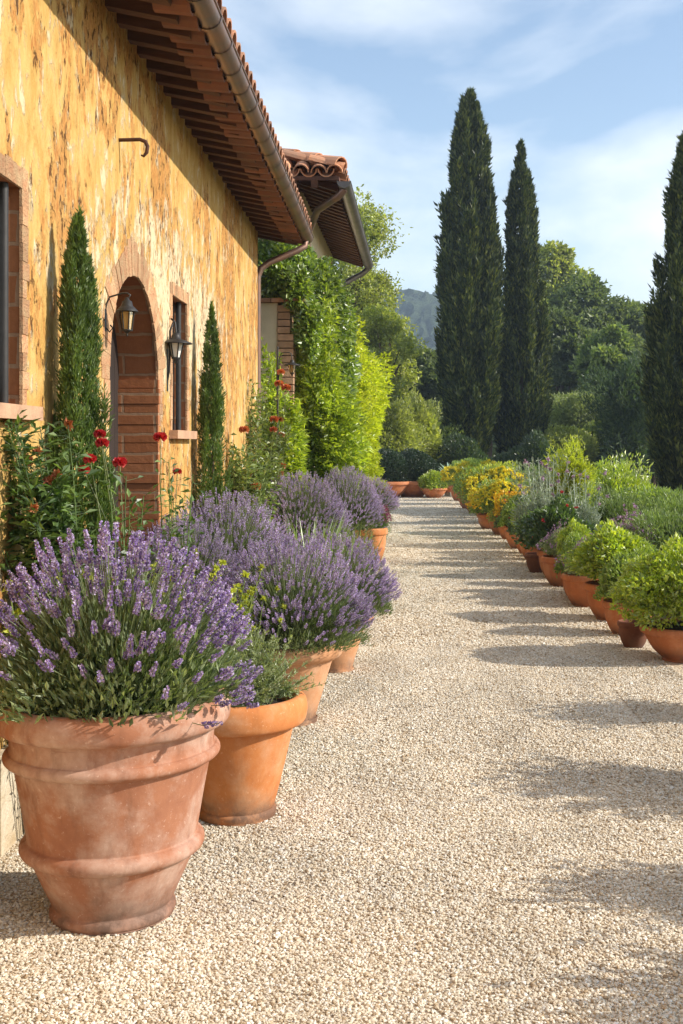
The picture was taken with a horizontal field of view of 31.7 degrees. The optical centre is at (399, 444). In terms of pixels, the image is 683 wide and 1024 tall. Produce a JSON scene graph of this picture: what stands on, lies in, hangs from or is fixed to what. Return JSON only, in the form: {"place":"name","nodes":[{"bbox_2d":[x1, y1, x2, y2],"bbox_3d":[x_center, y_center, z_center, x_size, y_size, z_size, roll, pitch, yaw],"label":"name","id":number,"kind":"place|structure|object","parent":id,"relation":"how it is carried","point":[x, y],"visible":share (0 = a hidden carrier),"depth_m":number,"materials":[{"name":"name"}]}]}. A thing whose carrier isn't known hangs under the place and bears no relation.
{"place":"outdoors","nodes":[
{"label":"outdoors","id":0,"kind":"place"},
{"bbox_2d":[0,492,682,1023],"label":"path","id":1,"kind":"structure","parent":0,"point":[678,668],"depth_m":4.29,"materials":[{"name":"beige gravel"}]},
{"bbox_2d":[0,409,106,628],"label":"leafy shrub","id":2,"kind":"object","parent":1,"relation":"on","point":[39,521],"visible":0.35,"depth_m":4.87,"materials":[{"name":"green plant"}]},
{"bbox_2d":[46,204,120,593],"bbox_3d":[-1.471,0.295,5.478,0.378,2.811,0.379,0,0,0],"label":"cypress tree","id":3,"kind":"object","parent":1,"relation":"on","point":[79,322],"visible":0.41,"depth_m":5.45,"materials":[{"name":"green plant"}]},
{"bbox_2d":[2,564,221,641],"bbox_3d":[-1.418,1.050,5.032,1.148,1.104,1.024,0,0,33],"label":"spurge plant","id":4,"kind":"object","parent":1,"relation":"on","point":[17,612],"visible":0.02,"depth_m":4.81,"materials":[{"name":"green plant"}]},
{"bbox_2d":[74,429,164,603],"bbox_3d":[-1.226,0.766,5.164,0.317,1.671,0.452,0,0,42],"label":"rose bush","id":5,"kind":"object","parent":1,"relation":"on","point":[117,461],"visible":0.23,"depth_m":5.17,"materials":[{"name":"green plant"}]},
{"bbox_2d":[0,520,263,934],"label":"potted lavender","id":6,"kind":"object","parent":1,"relation":"on","point":[115,706],"visible":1,"depth_m":3.88,"materials":[{"name":"ceramic"}]},
{"bbox_2d":[143,432,214,594],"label":"rose bush","id":7,"kind":"object","parent":1,"relation":"on","point":[163,437],"visible":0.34,"depth_m":6.37,"materials":[{"name":"green plant"}]},
{"bbox_2d":[125,509,242,613],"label":"lavender bush","id":8,"kind":"object","parent":1,"relation":"on","point":[211,558],"visible":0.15,"depth_m":7.14,"materials":[{"name":"purple plant"}]},
{"bbox_2d":[124,549,265,646],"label":"spurge plant","id":9,"kind":"object","parent":1,"relation":"on","point":[244,573],"visible":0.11,"depth_m":6.01,"materials":[{"name":"green plant"}]},
{"bbox_2d":[192,300,233,532],"bbox_3d":[-1.448,0.285,9.296,0.347,2.830,0.357,0,0,24],"label":"cypress tree","id":10,"kind":"object","parent":1,"relation":"on","point":[211,417],"visible":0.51,"depth_m":9.24,"materials":[{"name":"green plant"}]},
{"bbox_2d":[163,487,306,585],"bbox_3d":[-1.155,0.978,7.998,1.081,1.399,1.092,0,0,0],"label":"lavender bush","id":11,"kind":"object","parent":1,"relation":"on","point":[238,541],"visible":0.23,"depth_m":7.89,"materials":[{"name":"purple plant"}]},
{"bbox_2d":[222,584,286,655],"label":"spurge plant","id":12,"kind":"object","parent":1,"relation":"on","point":[250,591],"visible":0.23,"depth_m":6.47,"materials":[{"name":"green plant"}]},
{"bbox_2d":[225,418,289,539],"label":"rose bush","id":13,"kind":"object","parent":1,"relation":"on","point":[239,475],"visible":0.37,"depth_m":11.12,"materials":[{"name":"green plant"}]},
{"bbox_2d":[199,618,326,825],"bbox_3d":[-0.703,1.173,5.188,0.778,0.855,0.730,0,0,0],"label":"potted shrub","id":14,"kind":"object","parent":1,"relation":"on","point":[244,772],"visible":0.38,"depth_m":5.04,"materials":[{"name":"orange ceramic"}]},
{"bbox_2d":[245,369,298,514],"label":"rose bush","id":15,"kind":"object","parent":1,"relation":"on","point":[276,419],"visible":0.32,"depth_m":12.60,"materials":[{"name":"green plant"}]},
{"bbox_2d":[261,298,305,419],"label":"garden wall","id":16,"kind":"structure","parent":1,"relation":"on","point":[276,323],"depth_m":14.30,"materials":[{"name":"brick"}]},
{"bbox_2d":[261,337,313,544],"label":"lime bush","id":17,"kind":"object","parent":1,"relation":"on","point":[296,459],"visible":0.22,"depth_m":13.84,"materials":[{"name":"green plant"}]},
{"bbox_2d":[214,527,376,726],"bbox_3d":[-0.629,1.041,6.950,1.005,1.118,1.016,0,0,0],"label":"potted lavender","id":18,"kind":"object","parent":1,"relation":"on","point":[319,623],"visible":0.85,"depth_m":6.76,"materials":[{"name":"plant"}]},
{"bbox_2d":[259,470,353,549],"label":"lavender bush","id":19,"kind":"object","parent":1,"relation":"on","point":[302,507],"visible":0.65,"depth_m":12.38,"materials":[{"name":"purple plant"}]},
{"bbox_2d":[258,238,362,407],"bbox_3d":[-1.276,-0.613,15.192,1.578,4.431,2.300,0,0,0],"label":"climbing vine","id":20,"kind":"object","parent":1,"relation":"on","point":[307,274],"visible":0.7,"depth_m":14.76,"materials":[{"name":"green plant"}]},
{"bbox_2d":[270,508,364,569],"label":"iris clump","id":21,"kind":"object","parent":1,"relation":"on","point":[339,527],"visible":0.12,"depth_m":11.21,"materials":[{"name":"purple plant"}]},
{"bbox_2d":[293,285,374,536],"bbox_3d":[-1.061,0.034,14.760,1.645,3.964,1.385,0,0,43],"label":"lime bush","id":22,"kind":"object","parent":1,"relation":"on","point":[336,437],"visible":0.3,"depth_m":14.45,"materials":[{"name":"green plant"}]},
{"bbox_2d":[303,526,383,570],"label":"iris clump","id":23,"kind":"object","parent":1,"relation":"on","point":[358,542],"visible":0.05,"depth_m":11.93,"materials":[{"name":"purple plant"}]},
{"bbox_2d":[292,525,401,673],"bbox_3d":[-0.470,1.086,8.500,0.965,1.028,0.955,0,0,-7],"label":"potted lavender","id":24,"kind":"object","parent":1,"relation":"on","point":[368,582],"visible":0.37,"depth_m":8.38,"materials":[{"name":"purple plant"}]},
{"bbox_2d":[311,464,386,558],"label":"lavender bush","id":25,"kind":"object","parent":1,"relation":"on","point":[361,508],"visible":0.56,"depth_m":13.65,"materials":[{"name":"purple plant"}]},
{"bbox_2d":[348,315,396,493],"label":"lime bush","id":26,"kind":"object","parent":1,"relation":"on","point":[373,392],"visible":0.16,"depth_m":20.07,"materials":[{"name":"green plant"}]},
{"bbox_2d":[355,503,391,561],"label":"lavender","id":27,"kind":"object","parent":1,"relation":"on","point":[379,532],"visible":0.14,"depth_m":16.26,"materials":[{"name":"orange ceramic"}]},
{"bbox_2d":[353,474,399,539],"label":"lavender bush","id":28,"kind":"object","parent":1,"relation":"on","point":[391,503],"visible":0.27,"depth_m":19.36,"materials":[{"name":"purple plant"}]},
{"bbox_2d":[377,447,413,497],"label":"potted hedge","id":29,"kind":"object","parent":1,"relation":"on","point":[394,464],"visible":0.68,"depth_m":36.06,"materials":[{"name":"green plant"}]},
{"bbox_2d":[377,397,432,480],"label":"garden shrub","id":30,"kind":"object","parent":1,"relation":"on","point":[399,432],"visible":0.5,"depth_m":40.48,"materials":[{"name":"green plant"}]},
{"bbox_2d":[389,447,439,496],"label":"potted hedge","id":31,"kind":"object","parent":1,"relation":"on","point":[421,463],"visible":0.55,"depth_m":36.51,"materials":[{"name":"green plant"}]},
{"bbox_2d":[416,469,446,497],"bbox_3d":[0.994,1.165,36.390,1.017,0.870,1.030,0,0,0],"label":"potted mound","id":32,"kind":"object","parent":1,"relation":"on","point":[426,482],"visible":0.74,"depth_m":36.14,"materials":[{"name":"green plant"}]},
{"bbox_2d":[447,460,458,500],"bbox_3d":[1.733,1.005,34.357,0.958,1.189,1.038,0,0,33],"label":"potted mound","id":33,"kind":"object","parent":1,"relation":"on","point":[451,488],"visible":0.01,"depth_m":34.28,"materials":[{"name":"green plant"}]},
{"bbox_2d":[434,459,474,499],"bbox_3d":[1.801,0.983,32.324,1.637,1.234,1.500,0,0,-16],"label":"potted marigold","id":34,"kind":"object","parent":1,"relation":"on","point":[449,473],"visible":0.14,"depth_m":32.14,"materials":[{"name":"yellow plant"}]},
{"bbox_2d":[452,486,466,508],"bbox_3d":[1.792,1.051,30.202,0.958,1.098,0.884,0,0,8],"label":"potted mound","id":35,"kind":"object","parent":1,"relation":"on","point":[463,506],"visible":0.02,"depth_m":30.06,"materials":[{"name":"green plant"}]},
{"bbox_2d":[433,432,494,469],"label":"garden shrub","id":36,"kind":"object","parent":1,"relation":"on","point":[457,446],"visible":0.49,"depth_m":41.39,"materials":[{"name":"green plant"}]},
{"bbox_2d":[460,488,476,515],"bbox_3d":[1.849,1.102,26.227,1.034,0.996,0.944,0,0,41],"label":"potted marigold","id":37,"kind":"object","parent":1,"relation":"on","point":[466,501],"visible":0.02,"depth_m":26.17,"materials":[{"name":"yellow plant"}]},
{"bbox_2d":[459,457,479,461],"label":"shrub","id":38,"kind":"object","parent":1,"relation":"on","point":[466,459],"visible":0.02,"depth_m":37.44,"materials":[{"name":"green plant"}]},
{"bbox_2d":[452,457,494,511],"bbox_3d":[1.993,0.939,28.193,1.608,1.322,1.754,0,0,8],"label":"potted marigold","id":39,"kind":"object","parent":1,"relation":"on","point":[464,465],"visible":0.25,"depth_m":27.87,"materials":[{"name":"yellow plant"}]},
{"bbox_2d":[465,491,490,528],"bbox_3d":[1.745,1.177,22.890,1.034,0.847,0.944,0,0,-25],"label":"potted marigold","id":40,"kind":"object","parent":1,"relation":"on","point":[483,521],"visible":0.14,"depth_m":22.73,"materials":[{"name":"orange plant"}]},
{"bbox_2d":[451,464,527,513],"bbox_3d":[1.966,0.983,24.284,1.637,1.234,1.500,0,0,-25],"label":"potted marigold","id":41,"kind":"object","parent":1,"relation":"on","point":[473,477],"visible":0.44,"depth_m":24.21,"materials":[{"name":"yellow plant"}]},
{"bbox_2d":[466,476,531,534],"bbox_3d":[1.807,1.071,21.298,1.403,1.058,1.286,0,0,33],"label":"potted marigold","id":42,"kind":"object","parent":1,"relation":"on","point":[484,498],"visible":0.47,"depth_m":21.25,"materials":[{"name":"yellow plant"}]},
{"bbox_2d":[486,490,520,538],"bbox_3d":[1.853,1.177,20.385,0.802,0.847,0.879,0,0,0],"label":"potted marigold","id":43,"kind":"object","parent":1,"relation":"on","point":[495,511],"visible":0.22,"depth_m":20.33,"materials":[{"name":"yellow plant"}]},
{"bbox_2d":[493,491,519,539],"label":"potted geranium","id":44,"kind":"object","parent":1,"relation":"on","point":[496,522],"visible":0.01,"depth_m":19.39,"materials":[{"name":"green plant"}]},
{"bbox_2d":[498,490,540,548],"bbox_3d":[1.863,1.143,18.583,0.774,0.915,0.838,0,0,-16],"label":"potted mound","id":45,"kind":"object","parent":1,"relation":"on","point":[508,507],"visible":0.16,"depth_m":18.43,"materials":[{"name":"green plant"}]},
{"bbox_2d":[506,492,537,553],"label":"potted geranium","id":46,"kind":"object","parent":1,"relation":"on","point":[509,526],"visible":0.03,"depth_m":17.67,"materials":[{"name":"green plant"}]},
{"bbox_2d":[510,499,549,558],"bbox_3d":[1.918,1.143,16.781,0.737,0.915,0.798,0,0,41],"label":"potted mound","id":47,"kind":"object","parent":1,"relation":"on","point":[523,551],"visible":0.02,"depth_m":16.70,"materials":[{"name":"green plant"}]},
{"bbox_2d":[525,552,541,572],"bbox_3d":[1.720,1.480,15.100,0.298,0.240,0.298,0,0,33],"label":"flower pot","id":48,"kind":"object","parent":1,"relation":"on","point":[532,562],"visible":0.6,"depth_m":15.00,"materials":[{"name":"ceramic"}]},
{"bbox_2d":[508,452,570,494],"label":"silver shrub","id":49,"kind":"object","parent":1,"relation":"on","point":[538,480],"visible":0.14,"depth_m":18.73,"materials":[{"name":"grey plant"}]},
{"bbox_2d":[510,452,570,552],"bbox_3d":[1.913,0.842,15.923,0.985,1.516,1.008,0,0,-24],"label":"potted sage","id":50,"kind":"object","parent":1,"relation":"on","point":[536,503],"visible":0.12,"depth_m":15.88,"materials":[{"name":"green plant"}]},
{"bbox_2d":[510,490,594,577],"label":"potted geranium","id":51,"kind":"object","parent":1,"relation":"on","point":[545,518],"visible":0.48,"depth_m":14.37,"materials":[{"name":"green plant"}]},
{"bbox_2d":[536,519,575,586],"bbox_3d":[1.876,1.214,13.650,0.676,0.772,0.656,0,0,18],"label":"potted thyme","id":52,"kind":"object","parent":1,"relation":"on","point":[550,551],"visible":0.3,"depth_m":13.54,"materials":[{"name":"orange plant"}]},
{"bbox_2d":[553,531,585,594],"bbox_3d":[1.898,1.234,12.421,0.639,0.732,0.589,0,0,8],"label":"potted mound","id":53,"kind":"object","parent":1,"relation":"on","point":[573,538],"visible":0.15,"depth_m":12.29,"materials":[{"name":"green plant"}]},
{"bbox_2d":[539,466,608,532],"bbox_3d":[2.223,0.916,14.964,0.821,1.367,0.840,0,0,30],"label":"potted sage","id":54,"kind":"object","parent":1,"relation":"on","point":[592,516],"visible":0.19,"depth_m":14.88,"materials":[{"name":"green plant"}]},
{"bbox_2d":[554,517,593,557],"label":"potted bush","id":55,"kind":"object","parent":1,"relation":"on","point":[570,528],"visible":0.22,"depth_m":12.85,"materials":[{"name":"green plant"}]},
{"bbox_2d":[553,533,597,607],"bbox_3d":[1.873,1.233,11.945,0.624,0.734,0.644,0,0,-14],"label":"potted thyme","id":56,"kind":"object","parent":1,"relation":"on","point":[575,591],"visible":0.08,"depth_m":11.79,"materials":[{"name":"orange ceramic"}]},
{"bbox_2d":[558,517,656,620],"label":"potted bush","id":57,"kind":"object","parent":1,"relation":"on","point":[590,556],"visible":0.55,"depth_m":10.86,"materials":[{"name":"green plant"}]},
{"bbox_2d":[592,543,658,634],"bbox_3d":[1.916,1.211,10.177,0.626,0.778,0.679,0,0,-16],"label":"potted mound","id":58,"kind":"object","parent":1,"relation":"on","point":[611,573],"visible":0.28,"depth_m":10.05,"materials":[{"name":"green plant"}]},
{"bbox_2d":[617,619,646,647],"bbox_3d":[1.850,1.496,9.500,0.259,0.208,0.259,0,0,-17],"label":"flower pot","id":59,"kind":"object","parent":1,"relation":"on","point":[631,636],"visible":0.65,"depth_m":9.41,"materials":[{"name":"ceramic"}]},
{"bbox_2d":[604,531,682,662],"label":"potted box bush","id":60,"kind":"object","parent":1,"relation":"on","point":[652,583],"visible":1,"depth_m":8.76,"materials":[{"name":"green plant"}]},
{"bbox_2d":[363,347,381,409],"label":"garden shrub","id":61,"kind":"object","parent":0,"point":[376,360],"depth_m":42.51,"materials":[{"name":"green plant"}]},
{"bbox_2d":[378,288,504,352],"bbox_3d":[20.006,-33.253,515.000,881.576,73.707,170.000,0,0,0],"label":"hill","id":62,"kind":"structure","parent":0,"point":[419,308],"depth_m":497.33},
{"bbox_2d":[440,463,450,496],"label":"potted agave","id":63,"kind":"object","parent":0,"point":[447,493],"visible":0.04,"depth_m":37.13,"materials":[{"name":"plant"}]},
{"bbox_2d":[222,0,682,303],"label":"sky","id":64,"kind":"structure","parent":0,"point":[592,89],"materials":[{"name":"blue"}]},
{"label":"ground","id":65,"kind":"structure","parent":0,"visible":0},
{"bbox_2d":[0,0,313,856],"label":"farmhouse","id":66,"kind":"object","parent":65,"relation":"on","point":[192,206],"visible":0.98,"depth_m":7.32,"materials":[{"name":"paint"}]},
{"bbox_2d":[0,153,42,420],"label":"window","id":67,"kind":"structure","parent":66,"relation":"in","point":[14,194],"depth_m":5.07,"materials":[{"name":"orange brick"}]},
{"bbox_2d":[109,321,118,575],"bbox_3d":[-1.891,0.225,7.263,0.066,2.750,1.366,0,0,0],"label":"door","id":68,"kind":"structure","parent":66,"relation":"in","point":[114,367],"depth_m":7.81,"materials":[{"name":"brown wood"}]},
{"bbox_2d":[105,292,137,335],"bbox_3d":[-1.514,-0.707,6.500,0.191,0.242,0.120,0,0,0],"label":"wall lantern","id":69,"kind":"object","parent":66,"relation":"attached to","point":[127,310],"depth_m":6.48,"materials":[{"name":"metal"}]},
{"bbox_2d":[118,138,149,156],"bbox_3d":[-1.528,-1.693,6.830,0.205,0.114,0.024,0,0,0],"label":"wall hook","id":70,"kind":"object","parent":66,"relation":"attached to","point":[146,144],"depth_m":6.82,"materials":[{"name":"metal"}]},
{"bbox_2d":[165,318,191,390],"bbox_3d":[-1.540,-0.621,8.250,0.223,0.503,0.223,0,0,0],"label":"wall lantern","id":71,"kind":"object","parent":66,"relation":"attached to","point":[176,342],"depth_m":8.23,"materials":[{"name":"metal"}]},
{"bbox_2d":[169,282,196,438],"bbox_3d":[-1.640,-0.597,8.715,0.200,1.104,0.790,0,0,0],"label":"window","id":72,"kind":"structure","parent":66,"relation":"in","point":[179,300],"depth_m":8.90,"materials":[{"name":"stone"}]},
{"bbox_2d":[258,148,372,425],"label":"outbuilding","id":73,"kind":"structure","parent":65,"relation":"on","point":[324,187],"depth_m":15.81,"materials":[{"name":"brown tile"}]},
{"bbox_2d":[333,184,412,359],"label":"broadleaf tree","id":74,"kind":"object","parent":65,"relation":"on","point":[369,287],"visible":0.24,"depth_m":49.41,"materials":[{"name":"green plant"}]},
{"bbox_2d":[352,302,428,403],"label":"broadleaf tree","id":75,"kind":"object","parent":65,"relation":"on","point":[387,325],"visible":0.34,"depth_m":47.39,"materials":[{"name":"green plant"}]},
{"bbox_2d":[383,387,445,470],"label":"garden shrub","id":76,"kind":"object","parent":65,"relation":"on","point":[424,416],"visible":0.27,"depth_m":42.48,"materials":[{"name":"green plant"}]},
{"bbox_2d":[405,344,443,429],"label":"broadleaf tree","id":77,"kind":"object","parent":65,"relation":"on","point":[428,379],"visible":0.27,"depth_m":57.11,"materials":[{"name":"green plant"}]},
{"bbox_2d":[441,422,465,441],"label":"garden shrub","id":78,"kind":"object","parent":65,"relation":"on","point":[444,431],"depth_m":44.02,"materials":[{"name":"green plant"}]},
{"bbox_2d":[432,86,508,455],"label":"cypress tree","id":79,"kind":"object","parent":65,"relation":"on","point":[470,276],"visible":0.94,"depth_m":44.28,"materials":[{"name":"green plant"}]},
{"bbox_2d":[479,349,527,456],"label":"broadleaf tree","id":80,"kind":"object","parent":65,"relation":"on","point":[490,451],"depth_m":69.85,"materials":[{"name":"green plant"}]},
{"bbox_2d":[492,390,547,456],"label":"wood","id":81,"kind":"object","parent":65,"relation":"on","point":[493,450],"depth_m":105.98,"materials":[{"name":"green plant"}]},
{"bbox_2d":[491,137,554,454],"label":"cypress tree","id":82,"kind":"object","parent":65,"relation":"on","point":[526,348],"visible":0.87,"depth_m":45.47,"materials":[{"name":"green plant"}]},
{"bbox_2d":[538,240,594,312],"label":"broadleaf tree","id":83,"kind":"object","parent":65,"relation":"on","point":[556,264],"visible":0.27,"depth_m":77.38,"materials":[{"name":"green plant"}]},
{"bbox_2d":[534,304,601,420],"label":"broadleaf tree","id":84,"kind":"object","parent":65,"relation":"on","point":[569,333],"visible":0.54,"depth_m":60.68,"materials":[{"name":"green plant"}]},
{"bbox_2d":[542,423,600,475],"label":"garden shrub","id":85,"kind":"object","parent":65,"relation":"on","point":[554,435],"visible":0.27,"depth_m":45.42,"materials":[{"name":"green plant"}]},
{"bbox_2d":[548,382,606,430],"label":"garden shrub","id":86,"kind":"object","parent":65,"relation":"on","point":[570,409],"visible":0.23,"depth_m":49.15,"materials":[{"name":"green plant"}]},
{"bbox_2d":[547,270,646,391],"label":"broadleaf tree","id":87,"kind":"object","parent":65,"relation":"on","point":[590,303],"visible":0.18,"depth_m":67.00,"materials":[{"name":"green plant"}]},
{"bbox_2d":[580,420,621,479],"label":"garden shrub","id":88,"kind":"object","parent":65,"relation":"on","point":[590,427],"visible":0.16,"depth_m":47.24,"materials":[{"name":"green plant"}]},
{"bbox_2d":[568,321,637,401],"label":"broadleaf tree","id":89,"kind":"object","parent":65,"relation":"on","point":[610,346],"visible":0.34,"depth_m":56.60,"materials":[{"name":"green plant"}]},
{"bbox_2d":[576,349,649,479],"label":"broadleaf tree","id":90,"kind":"object","parent":65,"relation":"on","point":[621,418],"visible":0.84,"depth_m":44.41,"materials":[{"name":"plant"}]},
{"bbox_2d":[621,299,647,468],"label":"broadleaf tree","id":91,"kind":"object","parent":65,"relation":"on","point":[634,322],"visible":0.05,"depth_m":70.36,"materials":[{"name":"green plant"}]},
{"bbox_2d":[637,447,657,485],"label":"garden shrub","id":92,"kind":"object","parent":65,"relation":"on","point":[650,461],"visible":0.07,"depth_m":46.41,"materials":[{"name":"green plant"}]},
{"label":"soil bed","id":93,"kind":"structure","parent":0,"visible":0},
{"bbox_2d":[472,460,526,513],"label":"golden shrub","id":94,"kind":"object","parent":93,"relation":"on","point":[500,464],"visible":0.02,"depth_m":27.07,"materials":[{"name":"yellow plant"}]},
{"bbox_2d":[491,451,525,470],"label":"garden shrub","id":95,"kind":"object","parent":93,"relation":"on","point":[502,457],"visible":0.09,"depth_m":42.23,"materials":[{"name":"green plant"}]},
{"bbox_2d":[519,476,536,490],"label":"green shrub","id":96,"kind":"object","parent":93,"relation":"on","point":[526,482],"visible":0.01,"depth_m":21.48,"materials":[{"name":"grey plant"}]},
{"bbox_2d":[510,462,555,479],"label":"green shrub","id":97,"kind":"object","parent":93,"relation":"on","point":[536,466],"depth_m":25.05,"materials":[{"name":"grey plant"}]},
{"bbox_2d":[508,429,561,476],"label":"garden shrub","id":98,"kind":"object","parent":93,"relation":"on","point":[529,448],"visible":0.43,"depth_m":41.67,"materials":[{"name":"green plant"}]},
{"bbox_2d":[542,429,605,505],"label":"fennel plant","id":99,"kind":"object","parent":93,"relation":"on","point":[581,465],"visible":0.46,"depth_m":18.40,"materials":[{"name":"green plant"}]},
{"bbox_2d":[568,480,649,529],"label":"feathery shrub","id":100,"kind":"object","parent":93,"relation":"on","point":[613,508],"visible":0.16,"depth_m":15.47,"materials":[{"name":"green plant"}]},
{"bbox_2d":[589,450,655,505],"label":"green shrub","id":101,"kind":"object","parent":93,"relation":"on","point":[623,481],"visible":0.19,"depth_m":22.25,"materials":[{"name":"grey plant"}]},
{"bbox_2d":[606,503,659,546],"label":"sage bush","id":102,"kind":"object","parent":93,"relation":"on","point":[626,524],"visible":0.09,"depth_m":12.45,"materials":[{"name":"grey plant"}]},
{"bbox_2d":[597,482,682,510],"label":"green shrub","id":103,"kind":"object","parent":93,"relation":"on","point":[655,491],"visible":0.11,"depth_m":18.31,"materials":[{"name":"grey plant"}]},
{"bbox_2d":[622,506,682,550],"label":"feathery shrub","id":104,"kind":"object","parent":93,"relation":"on","point":[664,525],"visible":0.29,"depth_m":12.36,"materials":[{"name":"green plant"}]},
{"bbox_2d":[628,485,682,518],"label":"feathery shrub","id":105,"kind":"object","parent":93,"relation":"on","point":[677,505],"visible":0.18,"depth_m":14.37,"materials":[{"name":"green plant"}]},
{"bbox_2d":[635,131,682,490],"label":"cypress tree","id":106,"kind":"object","parent":93,"relation":"on","point":[661,386],"visible":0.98,"depth_m":27.56,"materials":[{"name":"green plant"}]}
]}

